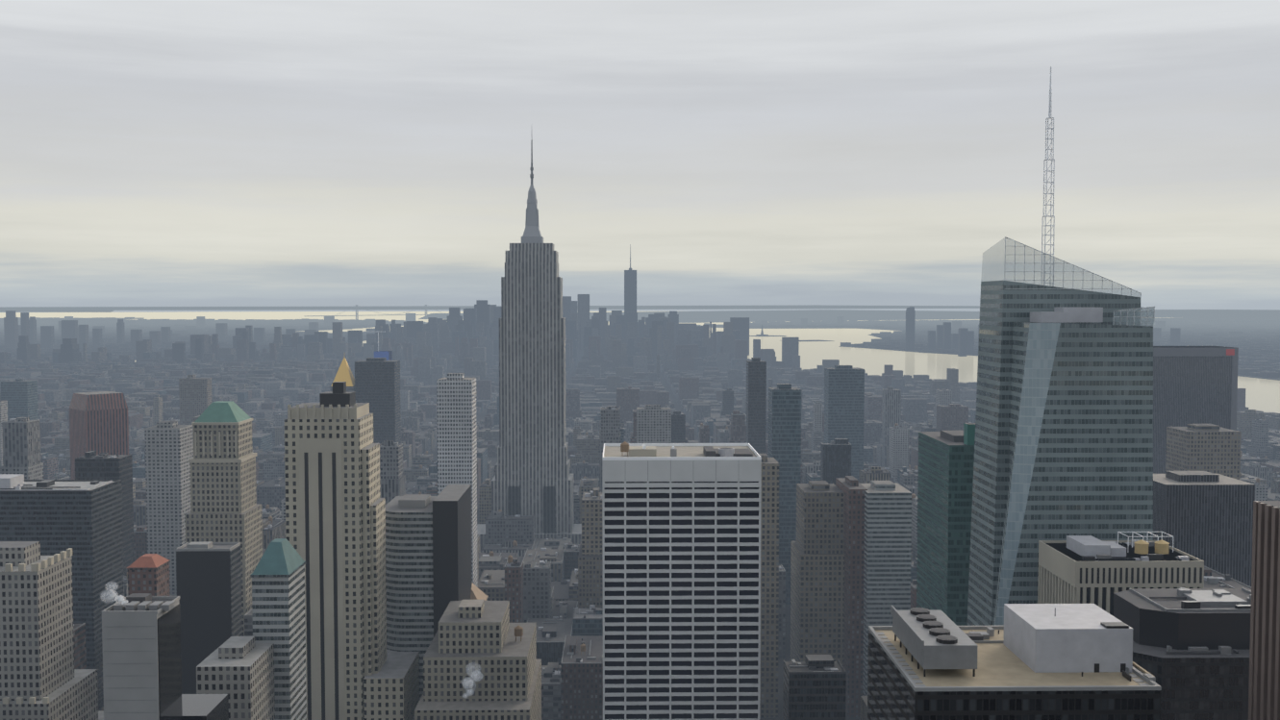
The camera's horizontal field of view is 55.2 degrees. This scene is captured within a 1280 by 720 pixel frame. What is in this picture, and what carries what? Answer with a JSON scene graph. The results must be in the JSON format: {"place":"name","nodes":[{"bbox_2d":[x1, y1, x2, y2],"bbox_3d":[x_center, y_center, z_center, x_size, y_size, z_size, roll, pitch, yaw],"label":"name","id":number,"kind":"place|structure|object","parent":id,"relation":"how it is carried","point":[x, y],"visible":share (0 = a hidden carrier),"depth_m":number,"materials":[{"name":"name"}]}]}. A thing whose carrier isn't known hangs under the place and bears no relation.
{"place":"outdoors","nodes":[
{"label":"outdoors","id":0,"kind":"place"},
{"bbox_2d":[460,662,483,699],"bbox_3d":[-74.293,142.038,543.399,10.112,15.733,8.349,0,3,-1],"label":"steam plume","id":1,"kind":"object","parent":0,"point":[465,682],"depth_m":542.30,"materials":[{"name":"white"}]},
{"bbox_2d":[0,304,1143,312],"bbox_3d":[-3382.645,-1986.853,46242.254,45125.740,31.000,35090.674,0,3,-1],"label":"land","id":2,"kind":"structure","parent":0,"point":[62,309],"depth_m":39520.77,"materials":[{"name":"grey"}]},
{"bbox_2d":[0,311,1279,413],"bbox_3d":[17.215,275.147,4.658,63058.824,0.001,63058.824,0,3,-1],"label":"water","id":3,"kind":"structure","parent":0,"point":[1263,395],"depth_m":7027.52,"materials":[{"name":"liquid"}]},
{"bbox_2d":[0,541,103,719],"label":"high-rise building","id":4,"kind":"structure","parent":3,"relation":"on","point":[41,678],"depth_m":517.67,"materials":[{"name":"beige stone"}]},
{"bbox_2d":[0,474,124,710],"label":"office building","id":5,"kind":"structure","parent":3,"relation":"on","point":[82,519],"depth_m":693.42,"materials":[{"name":"black glass"}]},
{"bbox_2d":[3,310,160,348],"bbox_3d":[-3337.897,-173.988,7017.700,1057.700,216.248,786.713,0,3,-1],"label":"distant buildings","id":6,"kind":"structure","parent":3,"relation":"on","point":[69,329],"depth_m":6990.78,"materials":[{"name":"brick"}]},
{"bbox_2d":[69,391,128,479],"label":"high-rise building","id":7,"kind":"structure","parent":3,"relation":"on","point":[98,422],"depth_m":1253.31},
{"bbox_2d":[125,553,170,596],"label":"building","id":8,"kind":"structure","parent":3,"relation":"on","point":[148,573],"depth_m":643.74,"materials":[{"name":"brick"}]},
{"bbox_2d":[101,593,228,719],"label":"office building","id":9,"kind":"structure","parent":3,"relation":"on","point":[141,657],"depth_m":374.20,"materials":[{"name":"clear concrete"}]},
{"bbox_2d":[100,580,128,604],"bbox_3d":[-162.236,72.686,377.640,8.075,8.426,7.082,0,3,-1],"label":"steam plume","id":10,"kind":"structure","parent":9,"relation":"on","point":[120,596],"depth_m":377.94,"materials":[{"name":"white"}]},
{"bbox_2d":[145,421,193,596],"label":"skyscraper","id":11,"kind":"structure","parent":3,"relation":"on","point":[168,450],"depth_m":992.24,"materials":[{"name":"grey concrete"}]},
{"bbox_2d":[6,318,359,358],"bbox_3d":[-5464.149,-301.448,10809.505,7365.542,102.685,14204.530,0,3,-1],"label":"distant buildings","id":12,"kind":"structure","parent":3,"relation":"on","point":[289,331],"depth_m":8276.68,"materials":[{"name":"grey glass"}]},
{"bbox_2d":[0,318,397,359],"bbox_3d":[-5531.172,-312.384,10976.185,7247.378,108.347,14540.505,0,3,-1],"label":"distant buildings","id":13,"kind":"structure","parent":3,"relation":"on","point":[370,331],"depth_m":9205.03,"materials":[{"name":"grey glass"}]},
{"bbox_2d":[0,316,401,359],"bbox_3d":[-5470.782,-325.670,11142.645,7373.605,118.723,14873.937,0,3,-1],"label":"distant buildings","id":14,"kind":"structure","parent":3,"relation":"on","point":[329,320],"depth_m":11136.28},
{"bbox_2d":[175,541,242,694],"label":"black tower","id":15,"kind":"structure","parent":3,"relation":"on","point":[209,582],"depth_m":594.54,"materials":[{"name":"black"}]},
{"bbox_2d":[0,317,426,360],"bbox_3d":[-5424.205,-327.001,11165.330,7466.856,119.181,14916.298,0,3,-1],"label":"distant buildings","id":16,"kind":"structure","parent":3,"relation":"on","point":[221,330],"depth_m":9758.78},
{"bbox_2d":[0,313,427,359],"bbox_3d":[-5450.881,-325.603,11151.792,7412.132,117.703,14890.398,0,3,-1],"label":"distant buildings","id":17,"kind":"structure","parent":3,"relation":"on","point":[201,322],"depth_m":12099.71,"materials":[{"name":"concrete"}]},
{"bbox_2d":[185,401,262,636],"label":"green roof tower","id":18,"kind":"structure","parent":3,"relation":"on","point":[225,507],"depth_m":718.97,"materials":[{"name":"beige stone"}]},
{"bbox_2d":[196,636,275,719],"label":"building","id":19,"kind":"structure","parent":3,"relation":"on","point":[238,671],"depth_m":449.83,"materials":[{"name":"beige concrete"}]},
{"bbox_2d":[134,326,373,360],"bbox_3d":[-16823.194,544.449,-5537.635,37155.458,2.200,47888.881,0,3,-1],"label":"brooklyn land","id":20,"kind":"structure","parent":3,"relation":"on","point":[299,331],"depth_m":11298.27,"materials":[{"name":"grey"}]},
{"bbox_2d":[250,538,306,719],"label":"teal roof building","id":21,"kind":"structure","parent":3,"relation":"on","point":[277,575],"depth_m":475.70,"materials":[{"name":"concrete"}]},
{"bbox_2d":[329,357,356,402],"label":"pyramid roof","id":22,"kind":"structure","parent":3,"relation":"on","point":[344,373],"depth_m":1593.08,"materials":[{"name":"gold metal"}]},
{"bbox_2d":[284,381,419,719],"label":"skyscraper","id":23,"kind":"structure","parent":3,"relation":"on","point":[356,669],"depth_m":555.09,"materials":[{"name":"beige stone"}]},
{"bbox_2d":[354,357,401,444],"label":"skyscraper","id":24,"kind":"structure","parent":3,"relation":"on","point":[377,384],"depth_m":1590.33,"materials":[{"name":"grey glass"}]},
{"bbox_2d":[374,330,392,360],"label":"rooftop structure","id":25,"kind":"object","parent":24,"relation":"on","point":[381,354],"visible":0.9,"depth_m":2285.67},
{"bbox_2d":[306,304,463,320],"bbox_3d":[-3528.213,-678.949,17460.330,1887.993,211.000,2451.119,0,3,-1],"label":"verrazzano narrows bridge","id":26,"kind":"structure","parent":3,"relation":"on","point":[357,315],"depth_m":17072.79,"materials":[{"name":"silver metal"}]},
{"bbox_2d":[385,484,471,700],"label":"office building","id":27,"kind":"structure","parent":3,"relation":"on","point":[428,557],"depth_m":595.62,"materials":[{"name":"black"}]},
{"bbox_2d":[436,373,477,587],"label":"skyscraper","id":28,"kind":"structure","parent":3,"relation":"on","point":[457,450],"depth_m":893.25,"materials":[{"name":"grey concrete"}]},
{"bbox_2d":[414,600,541,719],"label":"stepped building","id":29,"kind":"structure","parent":3,"relation":"on","point":[493,642],"depth_m":546.99,"materials":[{"name":"brown stone"}]},
{"bbox_2d":[470,582,488,601],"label":"pointed roof","id":30,"kind":"structure","parent":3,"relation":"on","point":[476,593],"depth_m":649.21,"materials":[{"name":"tile"}]},
{"bbox_2d":[476,139,581,552],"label":"skyscraper","id":31,"kind":"structure","parent":3,"relation":"on","point":[534,476],"depth_m":1259.87,"materials":[{"name":"stone"}]},
{"bbox_2d":[402,294,702,351],"bbox_3d":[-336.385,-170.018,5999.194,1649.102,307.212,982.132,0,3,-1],"label":"distant buildings","id":32,"kind":"structure","parent":3,"relation":"on","point":[487,314],"depth_m":5803.39,"materials":[{"name":"grey glass"}]},
{"bbox_2d":[438,307,749,362],"bbox_3d":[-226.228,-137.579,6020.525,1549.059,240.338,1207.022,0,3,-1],"label":"distant buildings","id":33,"kind":"structure","parent":3,"relation":"on","point":[740,328],"depth_m":5792.28,"materials":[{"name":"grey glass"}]},
{"bbox_2d":[0,318,1246,635],"bbox_3d":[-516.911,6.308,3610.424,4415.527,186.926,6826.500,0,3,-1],"label":"city buildings","id":34,"kind":"structure","parent":3,"relation":"on","point":[19,397],"depth_m":1979.30,"materials":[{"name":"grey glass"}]},
{"bbox_2d":[624,244,636,329],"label":"skyscraper","id":35,"kind":"structure","parent":3,"relation":"on","point":[630,289],"depth_m":5856.00,"materials":[{"name":"silver metal"}]},
{"bbox_2d":[0,317,1279,719],"bbox_3d":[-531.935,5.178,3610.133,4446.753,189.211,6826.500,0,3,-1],"label":"city buildings","id":36,"kind":"structure","parent":3,"relation":"on","point":[21,448],"depth_m":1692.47,"materials":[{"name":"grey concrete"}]},
{"bbox_2d":[0,377,1279,684],"bbox_3d":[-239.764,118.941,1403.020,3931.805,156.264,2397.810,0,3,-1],"label":"rooftop tanks","id":37,"kind":"object","parent":36,"relation":"attached to","point":[556,674],"visible":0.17,"depth_m":1094.92,"materials":[{"name":"brown wood"}]},
{"bbox_2d":[0,322,1279,598],"bbox_3d":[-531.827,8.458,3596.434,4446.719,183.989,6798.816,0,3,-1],"label":"city buildings","id":38,"kind":"structure","parent":3,"relation":"on","point":[896,441],"depth_m":2520.39,"materials":[{"name":"grey concrete"}]},
{"bbox_2d":[636,404,671,443],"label":"building","id":39,"kind":"structure","parent":3,"relation":"on","point":[653,423],"depth_m":1396.86,"materials":[{"name":"grey concrete"}]},
{"bbox_2d":[426,355,881,719],"bbox_3d":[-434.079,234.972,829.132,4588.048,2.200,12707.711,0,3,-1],"label":"street","id":40,"kind":"structure","parent":3,"relation":"on","point":[483,414],"depth_m":1088.13,"materials":[{"name":"grey asphalt"}]},
{"bbox_2d":[602,441,761,719],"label":"white grid tower","id":41,"kind":"structure","parent":3,"relation":"on","point":[681,581],"depth_m":526.65,"materials":[{"name":"concrete"}]},
{"bbox_2d":[746,357,766,453],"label":"skyscraper","id":42,"kind":"structure","parent":3,"relation":"on","point":[756,393],"depth_m":1498.24,"materials":[{"name":"grey glass"}]},
{"bbox_2d":[758,453,778,718],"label":"beige tower","id":43,"kind":"structure","parent":3,"relation":"on","point":[769,569],"depth_m":800.74,"materials":[{"name":"beige concrete"}]},
{"bbox_2d":[637,317,929,321],"bbox_3d":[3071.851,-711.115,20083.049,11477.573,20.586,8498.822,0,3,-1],"label":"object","id":44,"kind":"object","parent":3,"relation":"on","point":[814,318],"visible":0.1,"depth_m":17463.02,"materials":[{"name":"grey"}]},
{"bbox_2d":[768,383,801,604],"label":"glass tower","id":45,"kind":"structure","parent":3,"relation":"on","point":[785,426],"depth_m":1099.24,"materials":[{"name":"blue glass"}]},
{"bbox_2d":[589,317,979,323],"bbox_3d":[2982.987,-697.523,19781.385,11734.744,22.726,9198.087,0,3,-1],"label":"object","id":46,"kind":"object","parent":3,"relation":"on","point":[819,318],"visible":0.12,"depth_m":17475.25,"materials":[{"name":"brick"}]},
{"bbox_2d":[637,317,979,322],"bbox_3d":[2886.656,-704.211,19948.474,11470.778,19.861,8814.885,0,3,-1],"label":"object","id":47,"kind":"object","parent":3,"relation":"on","point":[823,319],"visible":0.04,"depth_m":17217.96,"materials":[{"name":"grey"}]},
{"bbox_2d":[790,480,844,667],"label":"beige tower","id":48,"kind":"structure","parent":3,"relation":"on","point":[816,583],"depth_m":819.54,"materials":[{"name":"beige concrete"}]},
{"bbox_2d":[824,365,864,480],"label":"skyscraper","id":49,"kind":"structure","parent":3,"relation":"on","point":[843,401],"depth_m":1600.86,"materials":[{"name":"glass"}]},
{"bbox_2d":[835,476,867,717],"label":"high-rise building","id":50,"kind":"structure","parent":3,"relation":"on","point":[852,489],"depth_m":803.12,"materials":[{"name":"grey concrete"}]},
{"bbox_2d":[860,480,911,696],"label":"tower glass bands","id":51,"kind":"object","parent":3,"relation":"on","point":[888,540],"depth_m":791.11,"materials":[{"name":"grey glass"}]},
{"bbox_2d":[904,306,915,351],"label":"distant skyscraper","id":52,"kind":"structure","parent":3,"relation":"on","point":[910,325],"depth_m":6687.79,"materials":[{"name":"grey glass"}]},
{"bbox_2d":[916,423,975,626],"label":"green glass tower","id":53,"kind":"structure","parent":3,"relation":"on","point":[945,481],"depth_m":620.28,"materials":[{"name":"teal glass"}]},
{"bbox_2d":[928,322,978,356],"bbox_3d":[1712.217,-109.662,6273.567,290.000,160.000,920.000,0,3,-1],"label":"distant buildings","id":54,"kind":"structure","parent":3,"relation":"on","point":[962,341],"depth_m":6451.29,"materials":[{"name":"grey concrete"}]},
{"bbox_2d":[696,319,1279,377],"bbox_3d":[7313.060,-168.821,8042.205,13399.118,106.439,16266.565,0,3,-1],"label":"distant buildings","id":55,"kind":"structure","parent":3,"relation":"on","point":[1157,330],"depth_m":9471.93,"materials":[{"name":"concrete"}]},
{"bbox_2d":[705,318,1279,372],"bbox_3d":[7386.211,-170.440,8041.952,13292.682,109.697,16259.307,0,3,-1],"label":"new jersey fabric","id":56,"kind":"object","parent":3,"relation":"on","point":[1174,337],"visible":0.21,"depth_m":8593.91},
{"bbox_2d":[711,317,1279,380],"bbox_3d":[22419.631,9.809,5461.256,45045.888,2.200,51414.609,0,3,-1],"label":"distant land","id":57,"kind":"structure","parent":3,"relation":"on","point":[1222,318],"depth_m":16702.51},
{"bbox_2d":[867,603,1161,719],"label":"office building","id":58,"kind":"structure","parent":3,"relation":"on","point":[1050,662],"depth_m":300.41,"materials":[{"name":"concrete"}]},
{"bbox_2d":[749,316,1279,366],"bbox_3d":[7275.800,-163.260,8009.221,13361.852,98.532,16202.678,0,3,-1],"label":"distant buildings","id":59,"kind":"structure","parent":3,"relation":"on","point":[840,319],"depth_m":12121.65,"materials":[{"name":"grey glass"}]},
{"bbox_2d":[749,320,1279,351],"bbox_3d":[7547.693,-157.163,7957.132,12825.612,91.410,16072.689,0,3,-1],"label":"distant buildings","id":60,"kind":"structure","parent":3,"relation":"on","point":[1208,335],"depth_m":10471.14,"materials":[{"name":"grey glass"}]},
{"bbox_2d":[967,66,1154,626],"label":"faceted glass tower with spire","id":61,"kind":"structure","parent":3,"relation":"on","point":[1064,436],"depth_m":524.19,"materials":[{"name":"teal glass"}]},
{"bbox_2d":[1037,531,1204,616],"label":"office building","id":62,"kind":"structure","parent":3,"relation":"on","point":[1081,569],"depth_m":471.66,"materials":[{"name":"concrete"}]},
{"bbox_2d":[1113,587,1251,719],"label":"office building","id":63,"kind":"structure","parent":3,"relation":"on","point":[1191,650],"depth_m":397.52,"materials":[{"name":"black"}]},
{"bbox_2d":[1153,346,1238,474],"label":"office building","id":64,"kind":"structure","parent":3,"relation":"on","point":[1194,385],"depth_m":1273.26,"materials":[{"name":"grey"}]},
{"bbox_2d":[1165,424,1241,479],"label":"office building","id":65,"kind":"structure","parent":3,"relation":"on","point":[1213,448],"depth_m":1003.87,"materials":[{"name":"grey concrete"}]},
{"bbox_2d":[1153,471,1254,586],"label":"dark slab","id":66,"kind":"structure","parent":3,"relation":"on","point":[1206,517],"depth_m":701.90,"materials":[{"name":"grey concrete"}]},
{"bbox_2d":[1248,501,1279,719],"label":"office building","id":67,"kind":"structure","parent":3,"relation":"on","point":[1264,694],"depth_m":297.45,"materials":[{"name":"stone"}]},
{"bbox_2d":[0,0,1279,312],"label":"sky","id":68,"kind":"structure","parent":0,"point":[154,153],"materials":[{"name":"grey"}]},
{"bbox_2d":[749,335,786,336],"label":"liberty island","id":69,"kind":"structure","parent":0,"point":[768,336],"depth_m":9433.82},
{"bbox_2d":[755,325,768,336],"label":"statue of liberty","id":70,"kind":"object","parent":69,"relation":"on","point":[762,334],"visible":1,"depth_m":9447.33,"materials":[{"name":"concrete"}]},
{"bbox_2d":[606,309,957,323],"bbox_3d":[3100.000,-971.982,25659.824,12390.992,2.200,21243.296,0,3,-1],"label":"distant shoreline","id":71,"kind":"structure","parent":0,"point":[792,311],"depth_m":32016.95,"materials":[{"name":"grey"}]},
{"bbox_2d":[462,317,953,322],"bbox_3d":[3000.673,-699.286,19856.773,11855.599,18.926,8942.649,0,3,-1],"label":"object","id":72,"kind":"object","parent":71,"relation":"on","point":[835,318],"visible":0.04,"depth_m":17247.54,"materials":[{"name":"grey"}]},
{"bbox_2d":[799,340,833,341],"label":"ellis island land","id":73,"kind":"structure","parent":0,"point":[815,340],"depth_m":8308.24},
{"bbox_2d":[418,309,1279,319],"bbox_3d":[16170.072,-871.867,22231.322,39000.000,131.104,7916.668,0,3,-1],"label":"hill ridge","id":74,"kind":"structure","parent":0,"point":[1158,313],"depth_m":19786.35,"materials":[{"name":"grey"}]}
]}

